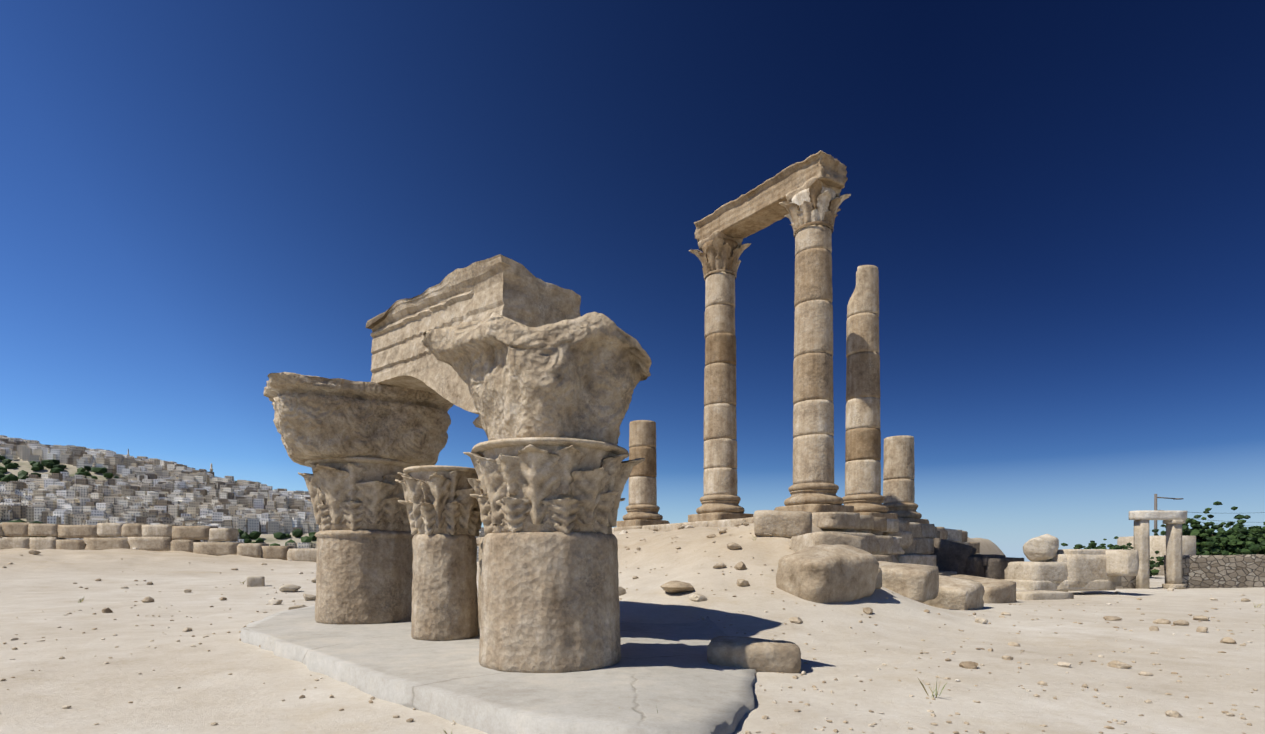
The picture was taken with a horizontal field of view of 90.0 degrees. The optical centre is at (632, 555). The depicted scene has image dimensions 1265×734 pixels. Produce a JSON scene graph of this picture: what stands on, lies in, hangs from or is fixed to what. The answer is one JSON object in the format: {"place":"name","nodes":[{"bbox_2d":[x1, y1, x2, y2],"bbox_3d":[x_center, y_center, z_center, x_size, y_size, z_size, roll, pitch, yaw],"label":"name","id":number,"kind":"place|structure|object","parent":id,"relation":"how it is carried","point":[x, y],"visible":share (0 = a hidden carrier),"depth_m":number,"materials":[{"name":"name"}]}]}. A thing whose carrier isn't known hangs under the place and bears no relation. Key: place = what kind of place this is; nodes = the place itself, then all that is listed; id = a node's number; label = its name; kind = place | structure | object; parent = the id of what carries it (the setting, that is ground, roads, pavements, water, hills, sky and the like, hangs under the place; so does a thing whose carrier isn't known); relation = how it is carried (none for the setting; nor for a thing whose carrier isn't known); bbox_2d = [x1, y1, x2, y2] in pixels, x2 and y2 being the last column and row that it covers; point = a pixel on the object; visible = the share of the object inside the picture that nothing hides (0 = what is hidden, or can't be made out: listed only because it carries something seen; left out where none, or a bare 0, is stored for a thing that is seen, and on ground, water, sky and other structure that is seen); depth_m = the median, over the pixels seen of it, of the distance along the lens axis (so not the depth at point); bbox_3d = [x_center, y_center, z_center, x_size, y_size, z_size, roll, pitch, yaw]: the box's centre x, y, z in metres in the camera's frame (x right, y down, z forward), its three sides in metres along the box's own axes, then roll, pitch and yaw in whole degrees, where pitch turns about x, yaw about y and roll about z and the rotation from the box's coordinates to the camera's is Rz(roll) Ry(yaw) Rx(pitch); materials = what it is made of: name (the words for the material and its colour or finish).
{"place":"outdoors","nodes":[
{"label":"outdoors","id":0,"kind":"place"},
{"bbox_2d":[0,458,316,547],"bbox_3d":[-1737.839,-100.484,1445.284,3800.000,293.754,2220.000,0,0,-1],"label":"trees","id":1,"kind":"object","parent":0,"point":[26,466],"depth_m":1021.34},
{"bbox_2d":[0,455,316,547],"bbox_3d":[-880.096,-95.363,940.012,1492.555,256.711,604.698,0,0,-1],"label":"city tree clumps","id":2,"kind":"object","parent":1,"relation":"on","point":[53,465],"visible":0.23,"depth_m":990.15,"materials":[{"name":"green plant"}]},
{"bbox_2d":[0,435,484,561],"bbox_3d":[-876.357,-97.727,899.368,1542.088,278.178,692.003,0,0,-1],"label":"city buildings","id":3,"kind":"structure","parent":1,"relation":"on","point":[144,490],"depth_m":946.16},
{"bbox_2d":[0,523,1264,733],"bbox_3d":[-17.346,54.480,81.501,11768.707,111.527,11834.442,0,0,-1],"label":"ground","id":4,"kind":"structure","parent":0,"point":[244,697],"depth_m":8.97,"materials":[{"name":"beige sand"}]},
{"bbox_2d":[0,522,316,561],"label":"ashlar wall","id":5,"kind":"structure","parent":4,"relation":"on","point":[105,536],"depth_m":43.35,"materials":[{"name":"stone"}]},
{"bbox_2d":[247,576,264,586],"bbox_3d":[-14.197,1.004,23.853,0.570,0.434,0.508,0,0,-24],"label":"block","id":6,"kind":"object","parent":4,"relation":"on","point":[255,581],"depth_m":23.64,"materials":[{"name":"white stone"}]},
{"bbox_2d":[268,577,315,609],"bbox_3d":[-10.944,1.159,20.717,1.268,0.515,11.530,0,0,-25],"label":"rubble","id":7,"kind":"object","parent":4,"relation":"on","point":[292,588],"visible":0.69,"depth_m":18.58,"materials":[{"name":"white stone"}]},
{"bbox_2d":[240,605,755,733],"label":"concrete slab","id":8,"kind":"structure","parent":4,"relation":"on","point":[677,678],"depth_m":6.18,"materials":[{"name":"beige concrete"}]},
{"bbox_2d":[315,530,413,623],"bbox_3d":[-4.916,0.393,11.757,1.808,1.660,1.783,0,0,-1],"label":"column shaft","id":9,"kind":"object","parent":8,"relation":"on","point":[364,576],"depth_m":11.00,"materials":[{"name":"stone"}]},
{"bbox_2d":[298,457,420,531],"bbox_3d":[-4.935,-1.047,11.754,2.212,1.269,2.313,0,0,-1],"label":"column capital","id":10,"kind":"object","parent":9,"relation":"on","point":[356,493],"visible":0.75,"depth_m":10.97,"materials":[{"name":"stone"}]},
{"bbox_2d":[264,372,453,466],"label":"impost block","id":11,"kind":"structure","parent":10,"relation":"on","point":[316,417],"depth_m":10.64,"materials":[{"name":"stone"}]},
{"bbox_2d":[411,534,478,640],"bbox_3d":[-2.737,0.463,9.265,0.941,1.520,0.956,0,0,-1],"label":"column shaft","id":12,"kind":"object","parent":8,"relation":"on","point":[444,594],"depth_m":8.87,"materials":[{"name":"stone"}]},
{"bbox_2d":[395,465,481,535],"bbox_3d":[-2.761,-0.757,9.220,1.379,0.969,1.397,0,0,-1],"label":"column capital","id":13,"kind":"object","parent":12,"relation":"on","point":[439,499],"visible":0.96,"depth_m":8.83,"materials":[{"name":"stone"}]},
{"bbox_2d":[478,538,483,628],"bbox_3d":[-2.072,0.473,10.380,0.933,1.500,0.939,0,0,-1],"label":"column shaft","id":14,"kind":"object","parent":8,"relation":"on","point":[480,572],"visible":0.15,"depth_m":10.12,"materials":[{"name":"stone"}]},
{"bbox_2d":[479,532,620,672],"bbox_3d":[-0.924,0.493,7.174,1.581,1.460,1.563,0,0,-1],"label":"column drum","id":15,"kind":"object","parent":8,"relation":"on","point":[550,602],"visible":0.98,"depth_m":6.49,"materials":[{"name":"stone"}]},
{"bbox_2d":[463,437,644,534],"bbox_3d":[-0.897,-0.697,7.184,1.913,0.970,1.892,0,0,30],"label":"column capital","id":16,"kind":"object","parent":15,"relation":"on","point":[545,484],"visible":1,"depth_m":6.51,"materials":[{"name":"stone"}]},
{"bbox_2d":[422,312,651,444],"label":"impost block","id":17,"kind":"structure","parent":16,"relation":"on","point":[581,377],"depth_m":6.63,"materials":[{"name":"stone"}]},
{"bbox_2d":[0,522,1259,733],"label":"pebbles","id":18,"kind":"object","parent":4,"relation":"on","point":[676,586],"visible":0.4,"depth_m":11.02,"materials":[{"name":"stone"}]},
{"bbox_2d":[77,535,1263,733],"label":"dry weeds","id":19,"kind":"object","parent":4,"relation":"on","point":[80,600],"visible":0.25,"depth_m":6.17,"materials":[{"name":"beige plant"}]},
{"bbox_2d":[476,510,1016,609],"bbox_3d":[3.815,0.310,40.911,23.034,3.520,50.278,0,0,-26],"label":"temple podium","id":20,"kind":"object","parent":4,"relation":"on","point":[915,573],"visible":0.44,"depth_m":17.44,"materials":[{"name":"stone"}]},
{"bbox_2d":[616,420,669,526],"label":"column","id":21,"kind":"structure","parent":20,"relation":"on","point":[642,508],"depth_m":32.07,"materials":[{"name":"stone"}]},
{"bbox_2d":[688,230,752,521],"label":"column","id":22,"kind":"structure","parent":20,"relation":"on","point":[718,257],"depth_m":26.89,"materials":[{"name":"stone"}]},
{"bbox_2d":[694,150,847,241],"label":"entablature","id":23,"kind":"structure","parent":22,"relation":"on","point":[754,210],"depth_m":24.48,"materials":[{"name":"stone"}]},
{"bbox_2d":[774,176,853,512],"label":"column","id":24,"kind":"structure","parent":20,"relation":"on","point":[811,205],"depth_m":22.47,"materials":[{"name":"stone"}]},
{"bbox_2d":[842,265,897,518],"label":"column","id":25,"kind":"structure","parent":20,"relation":"on","point":[863,496],"depth_m":26.70,"materials":[{"name":"stone"}]},
{"bbox_2d":[883,435,928,523],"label":"column","id":26,"kind":"structure","parent":20,"relation":"on","point":[898,480],"depth_m":30.91,"materials":[{"name":"stone"}]},
{"bbox_2d":[707,636,800,672],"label":"stone block","id":27,"kind":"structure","parent":4,"relation":"on","point":[765,655],"depth_m":7.38,"materials":[{"name":"stone"}]},
{"bbox_2d":[776,544,878,602],"bbox_3d":[4.104,0.434,13.288,2.165,1.353,1.327,0,0,-32],"label":"boulder","id":28,"kind":"object","parent":4,"relation":"on","point":[826,573],"visible":0.92,"depth_m":12.74,"materials":[{"name":"stone"}]},
{"bbox_2d":[882,517,939,548],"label":"stone blocks","id":29,"kind":"structure","parent":4,"relation":"on","point":[906,541],"depth_m":24.51,"materials":[{"name":"stone"}]},
{"bbox_2d":[930,538,1023,578],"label":"stone ruins","id":30,"kind":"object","parent":4,"relation":"on","point":[961,558],"depth_m":26.51,"materials":[{"name":"stone"}]},
{"bbox_2d":[1016,589,1073,599],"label":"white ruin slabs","id":31,"kind":"structure","parent":4,"relation":"on","point":[1022,594],"depth_m":19.93,"materials":[{"name":"beige stone"}]},
{"bbox_2d":[1001,549,1138,591],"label":"stone blocks","id":32,"kind":"structure","parent":4,"relation":"on","point":[1066,570],"depth_m":21.74,"materials":[{"name":"beige stone"}]},
{"bbox_2d":[1023,534,1058,561],"bbox_3d":[14.405,-0.229,22.287,1.247,1.061,1.076,0,0,-1],"label":"boulder","id":33,"kind":"object","parent":32,"relation":"on","point":[1043,548],"visible":0.94,"depth_m":21.91,"materials":[{"name":"beige stone"}]},
{"bbox_2d":[1083,543,1130,549],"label":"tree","id":34,"kind":"object","parent":4,"relation":"on","point":[1099,546],"depth_m":41.49,"materials":[{"name":"green plant"}]},
{"bbox_2d":[1061,536,1163,576],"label":"bushes","id":35,"kind":"object","parent":4,"relation":"on","point":[1153,572],"depth_m":36.43,"materials":[{"name":"green plant"}]},
{"bbox_2d":[1117,536,1195,575],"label":"building","id":36,"kind":"structure","parent":4,"relation":"on","point":[1157,543],"depth_m":39.30,"materials":[{"name":"white stone"}]},
{"bbox_2d":[1129,510,1186,588],"bbox_3d":[20.662,-0.201,24.881,1.998,3.109,0.522,0,0,-1],"label":"doorway","id":37,"kind":"structure","parent":4,"relation":"on","point":[1173,521],"depth_m":24.71,"materials":[{"name":"white stone"}]},
{"bbox_2d":[1154,494,1182,533],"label":"lamp post","id":38,"kind":"object","parent":4,"relation":"on","point":[1155,508],"visible":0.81,"depth_m":56.04,"materials":[{"name":"grey metal"}]},
{"bbox_2d":[1162,510,1264,525],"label":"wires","id":39,"kind":"object","parent":38,"relation":"attached to","point":[1213,520],"visible":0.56,"depth_m":57.69,"materials":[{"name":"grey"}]},
{"bbox_2d":[1116,554,1264,588],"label":"rubble wall","id":40,"kind":"structure","parent":4,"relation":"on","point":[1223,571],"depth_m":24.99,"materials":[{"name":"grey stone"}]},
{"bbox_2d":[1152,510,1255,554],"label":"tree","id":41,"kind":"object","parent":4,"relation":"on","point":[1221,536],"depth_m":45.67,"materials":[{"name":"green plant"}]},
{"bbox_2d":[1185,501,1264,554],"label":"tree","id":42,"kind":"object","parent":4,"relation":"on","point":[1258,533],"depth_m":44.37,"materials":[{"name":"green plant"}]},
{"bbox_2d":[1212,519,1251,535],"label":"tree","id":43,"kind":"object","parent":4,"relation":"on","point":[1240,522],"depth_m":46.98,"materials":[{"name":"green plant"}]},
{"bbox_2d":[0,0,1264,560],"label":"sky","id":44,"kind":"structure","parent":0,"point":[1058,206],"materials":[{"name":"blue"}]},
{"bbox_3d":[-1.367,-0.850,9.237,1.689,1.023,1.749,0,0,-1],"label":"pier capital","id":45,"kind":"object","parent":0,"visible":0},
{"bbox_2d":[473,415,488,440],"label":"pier block","id":46,"kind":"structure","parent":45,"relation":"on","point":[477,422],"depth_m":9.37,"materials":[{"name":"stone"}]},
{"bbox_2d":[366,254,580,414],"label":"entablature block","id":47,"kind":"structure","parent":46,"relation":"on","point":[485,289],"depth_m":8.99,"materials":[{"name":"stone"}]}
]}

